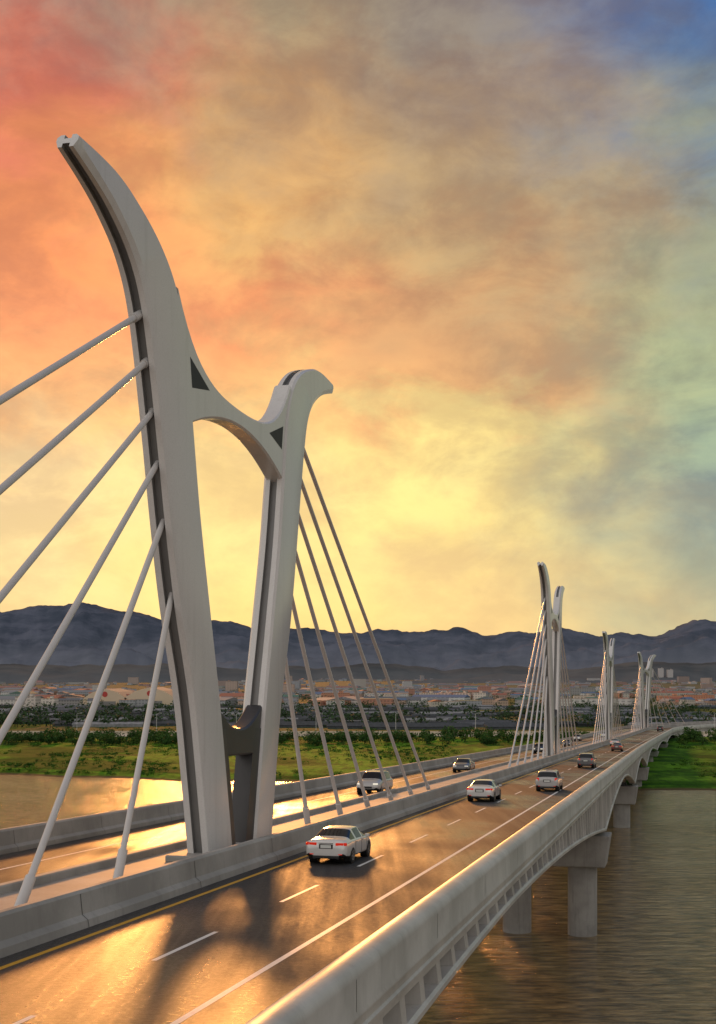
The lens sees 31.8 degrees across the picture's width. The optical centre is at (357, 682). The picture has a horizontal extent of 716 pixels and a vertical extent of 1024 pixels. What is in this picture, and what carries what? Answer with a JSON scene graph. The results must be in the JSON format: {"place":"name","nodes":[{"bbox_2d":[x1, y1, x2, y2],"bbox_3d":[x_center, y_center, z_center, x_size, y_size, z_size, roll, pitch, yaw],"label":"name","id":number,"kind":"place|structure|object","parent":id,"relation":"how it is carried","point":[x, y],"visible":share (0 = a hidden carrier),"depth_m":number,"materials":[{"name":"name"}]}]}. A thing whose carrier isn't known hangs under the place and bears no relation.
{"place":"outdoors","nodes":[
{"label":"outdoors","id":0,"kind":"place"},
{"bbox_2d":[0,726,674,1023],"bbox_3d":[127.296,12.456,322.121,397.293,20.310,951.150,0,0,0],"label":"road","id":1,"kind":"structure","parent":0,"point":[244,947],"depth_m":44.41,"materials":[{"name":"grey asphalt"}]},
{"bbox_2d":[306,825,370,863],"bbox_3d":[-0.878,8.071,63.285,2.530,1.726,5.572,0,-2,14],"label":"sedan car","id":2,"kind":"object","parent":1,"relation":"on","point":[347,843],"visible":1,"depth_m":61.25,"materials":[{"name":"paint"}]},
{"bbox_2d":[356,769,392,793],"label":"suv car","id":3,"kind":"object","parent":1,"relation":"on","point":[372,780],"visible":0.81,"depth_m":117.59,"materials":[{"name":"silver paint"}]},
{"bbox_2d":[453,758,475,771],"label":"sedan car","id":4,"kind":"object","parent":1,"relation":"on","point":[463,764],"visible":0.99,"depth_m":167.31,"materials":[{"name":"grey paint"}]},
{"bbox_2d":[466,779,501,801],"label":"sedan car","id":5,"kind":"object","parent":1,"relation":"on","point":[490,789],"visible":1,"depth_m":107.92,"materials":[{"name":"paint"}]},
{"bbox_2d":[533,743,544,753],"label":"suv car","id":6,"kind":"object","parent":1,"relation":"on","point":[536,748],"visible":0.48,"depth_m":260.93,"materials":[{"name":"paint"}]},
{"bbox_2d":[535,769,563,790],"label":"suv car","id":7,"kind":"object","parent":1,"relation":"on","point":[551,779],"visible":1,"depth_m":123.93,"materials":[{"name":"silver paint"}]},
{"bbox_2d":[562,739,572,746],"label":"sedan car","id":8,"kind":"object","parent":1,"relation":"on","point":[568,742],"visible":0.66,"depth_m":329.06,"materials":[{"name":"paint"}]},
{"bbox_2d":[574,734,581,740],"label":"suv car","id":9,"kind":"object","parent":1,"relation":"on","point":[579,737],"visible":0.71,"depth_m":400.59,"materials":[{"name":"silver paint"}]},
{"bbox_2d":[577,752,596,767],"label":"suv car","id":10,"kind":"object","parent":1,"relation":"on","point":[586,759],"visible":1,"depth_m":184.87,"materials":[{"name":"grey paint"}]},
{"bbox_2d":[610,739,619,745],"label":"sedan car","id":11,"kind":"object","parent":1,"relation":"on","point":[612,741],"visible":0.65,"depth_m":340.57,"materials":[{"name":"paint"}]},
{"bbox_2d":[611,743,623,750],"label":"sedan car","id":12,"kind":"object","parent":1,"relation":"on","point":[616,746],"visible":1,"depth_m":286.68,"materials":[{"name":"brown paint"}]},
{"bbox_2d":[657,725,663,730],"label":"suv car","id":13,"kind":"object","parent":1,"relation":"on","point":[660,728],"visible":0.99,"depth_m":554.37,"materials":[{"name":"paint"}]},
{"bbox_2d":[0,775,715,1023],"bbox_3d":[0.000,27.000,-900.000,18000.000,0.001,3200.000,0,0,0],"label":"river water","id":14,"kind":"structure","parent":0,"point":[646,954],"depth_m":135.53,"materials":[{"name":"brown liquid"}]},
{"bbox_2d":[0,602,715,670],"bbox_3d":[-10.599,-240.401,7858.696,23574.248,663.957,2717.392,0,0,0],"label":"mountains","id":15,"kind":"structure","parent":0,"point":[89,636],"depth_m":8281.09,"materials":[{"name":"grey stone"}]},
{"bbox_2d":[0,680,715,790],"bbox_3d":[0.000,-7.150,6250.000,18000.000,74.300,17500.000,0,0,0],"label":"ground","id":16,"kind":"structure","parent":0,"point":[663,774],"depth_m":430.19,"materials":[{"name":"green plant"}]},
{"bbox_2d":[15,693,40,706],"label":"apartment block","id":17,"kind":"structure","parent":16,"relation":"on","point":[33,698],"depth_m":1153.92,"materials":[{"name":"white concrete"}]},
{"bbox_2d":[41,696,58,705],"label":"apartment block","id":18,"kind":"structure","parent":16,"relation":"on","point":[52,699],"depth_m":1248.21,"materials":[{"name":"white concrete"}]},
{"bbox_2d":[83,688,132,705],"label":"warehouse","id":19,"kind":"structure","parent":16,"relation":"on","point":[113,696],"depth_m":1365.88,"materials":[{"name":"metal"}]},
{"bbox_2d":[100,701,115,705],"label":"doors","id":20,"kind":"structure","parent":19,"relation":"in","point":[106,703],"depth_m":1365.73,"materials":[{"name":"metal"}]},
{"bbox_2d":[125,687,172,704],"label":"warehouse","id":21,"kind":"structure","parent":16,"relation":"on","point":[164,696],"depth_m":1365.88,"materials":[{"name":"metal"}]},
{"bbox_2d":[321,691,349,696],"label":"apartment block","id":22,"kind":"structure","parent":16,"relation":"on","point":[340,693],"depth_m":1850.97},
{"bbox_2d":[0,721,715,1023],"bbox_3d":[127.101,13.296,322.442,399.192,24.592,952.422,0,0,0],"label":"bridge","id":23,"kind":"structure","parent":16,"relation":"on","point":[405,966],"depth_m":52.24,"materials":[{"name":"concrete"}]},
{"bbox_2d":[0,134,430,905],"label":"bridge pylon","id":24,"kind":"object","parent":23,"relation":"on","point":[178,394],"visible":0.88,"depth_m":59.65,"materials":[{"name":"grey concrete"}]},
{"bbox_2d":[508,562,578,766],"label":"bridge pylon","id":25,"kind":"object","parent":23,"relation":"on","point":[551,634],"visible":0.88,"depth_m":230.11,"materials":[{"name":"grey concrete"}]},
{"bbox_2d":[592,631,622,743],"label":"bridge pylon","id":26,"kind":"object","parent":23,"relation":"on","point":[608,686],"visible":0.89,"depth_m":402.30,"materials":[{"name":"grey concrete"}]},
{"bbox_2d":[631,652,684,732],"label":"bridge pylon","id":27,"kind":"object","parent":23,"relation":"on","point":[643,707],"visible":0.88,"depth_m":582.56,"materials":[{"name":"grey concrete"}]},
{"bbox_2d":[0,675,715,706],"bbox_3d":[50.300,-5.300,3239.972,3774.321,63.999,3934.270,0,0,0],"label":"distant town","id":28,"kind":"object","parent":16,"relation":"on","point":[64,695],"visible":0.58,"depth_m":2297.91},
{"bbox_2d":[0,662,715,683],"bbox_3d":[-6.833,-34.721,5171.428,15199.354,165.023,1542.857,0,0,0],"label":"foothills","id":29,"kind":"structure","parent":16,"relation":"on","point":[628,672],"depth_m":5251.43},
{"bbox_2d":[0,704,715,728],"bbox_3d":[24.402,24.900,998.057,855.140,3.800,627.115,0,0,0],"label":"greenhouse field","id":30,"kind":"structure","parent":16,"relation":"on","point":[432,723],"depth_m":811.20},
{"bbox_2d":[0,687,715,726],"bbox_3d":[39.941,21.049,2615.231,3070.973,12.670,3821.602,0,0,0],"label":"distant trees","id":31,"kind":"object","parent":16,"relation":"on","point":[286,714],"visible":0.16,"depth_m":882.94,"materials":[{"name":"green plant"}]},
{"bbox_2d":[0,738,715,776],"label":"riverbank shrubs","id":32,"kind":"object","parent":16,"relation":"on","point":[407,753],"visible":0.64,"depth_m":421.62,"materials":[{"name":"green plant"}]},
{"bbox_2d":[2,725,715,745],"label":"tree line","id":33,"kind":"object","parent":16,"relation":"on","point":[485,737],"visible":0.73,"depth_m":525.98,"materials":[{"name":"green plant"}]},
{"bbox_2d":[419,691,436,694],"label":"apartment block","id":34,"kind":"structure","parent":16,"relation":"on","point":[430,693],"depth_m":1491.65,"materials":[{"name":"beige concrete"}]},
{"bbox_2d":[437,691,451,694],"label":"apartment block","id":35,"kind":"structure","parent":16,"relation":"on","point":[447,693],"depth_m":1444.69,"materials":[{"name":"beige concrete"}]},
{"bbox_2d":[453,691,469,695],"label":"apartment block","id":36,"kind":"structure","parent":16,"relation":"on","point":[464,693],"depth_m":1444.26,"materials":[{"name":"beige concrete"}]},
{"bbox_2d":[471,691,485,699],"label":"apartment block","id":37,"kind":"structure","parent":16,"relation":"on","point":[475,696],"depth_m":1444.43,"materials":[{"name":"white concrete"}]},
{"bbox_2d":[573,694,594,697],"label":"apartment block","id":38,"kind":"structure","parent":16,"relation":"on","point":[581,696],"depth_m":1595.94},
{"bbox_2d":[658,668,663,677],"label":"apartment tower","id":39,"kind":"structure","parent":16,"relation":"on","point":[660,672],"depth_m":4993.09,"materials":[{"name":"grey concrete"}]},
{"bbox_2d":[657,694,682,700],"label":"apartment block","id":40,"kind":"structure","parent":16,"relation":"on","point":[666,696],"depth_m":1598.51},
{"bbox_2d":[667,669,672,677],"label":"apartment tower","id":41,"kind":"structure","parent":16,"relation":"on","point":[669,673],"depth_m":4993.46,"materials":[{"name":"grey concrete"}]},
{"bbox_2d":[684,693,714,699],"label":"apartment block","id":42,"kind":"structure","parent":16,"relation":"on","point":[703,696],"depth_m":1651.67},
{"bbox_2d":[0,0,715,635],"label":"sky","id":43,"kind":"structure","parent":0,"point":[489,226],"materials":[{"name":"orange"}]},
{"bbox_2d":[8,731,713,736],"bbox_3d":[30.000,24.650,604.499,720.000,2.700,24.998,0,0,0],"label":"levee road","id":44,"kind":"structure","parent":0,"point":[383,732],"depth_m":600.15,"materials":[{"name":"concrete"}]},
{"bbox_2d":[503,832,611,936],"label":"bridge pier","id":45,"kind":"structure","parent":0,"point":[584,860],"depth_m":133.45,"materials":[{"name":"grey concrete"}]},
{"bbox_2d":[613,782,637,827],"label":"bridge pier","id":46,"kind":"structure","parent":0,"point":[626,797],"depth_m":233.32,"materials":[{"name":"grey concrete"}]},
{"bbox_2d":[626,765,648,786],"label":"bridge pier","id":47,"kind":"structure","parent":0,"point":[642,773],"depth_m":318.11,"materials":[{"name":"grey concrete"}]},
{"bbox_2d":[648,750,658,761],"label":"bridge pier","id":48,"kind":"structure","parent":0,"point":[653,754],"depth_m":404.10,"materials":[{"name":"grey concrete"}]},
{"bbox_2d":[659,742,667,747],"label":"bridge pier","id":49,"kind":"structure","parent":0,"point":[663,745],"depth_m":489.77,"materials":[{"name":"grey concrete"}]}
]}

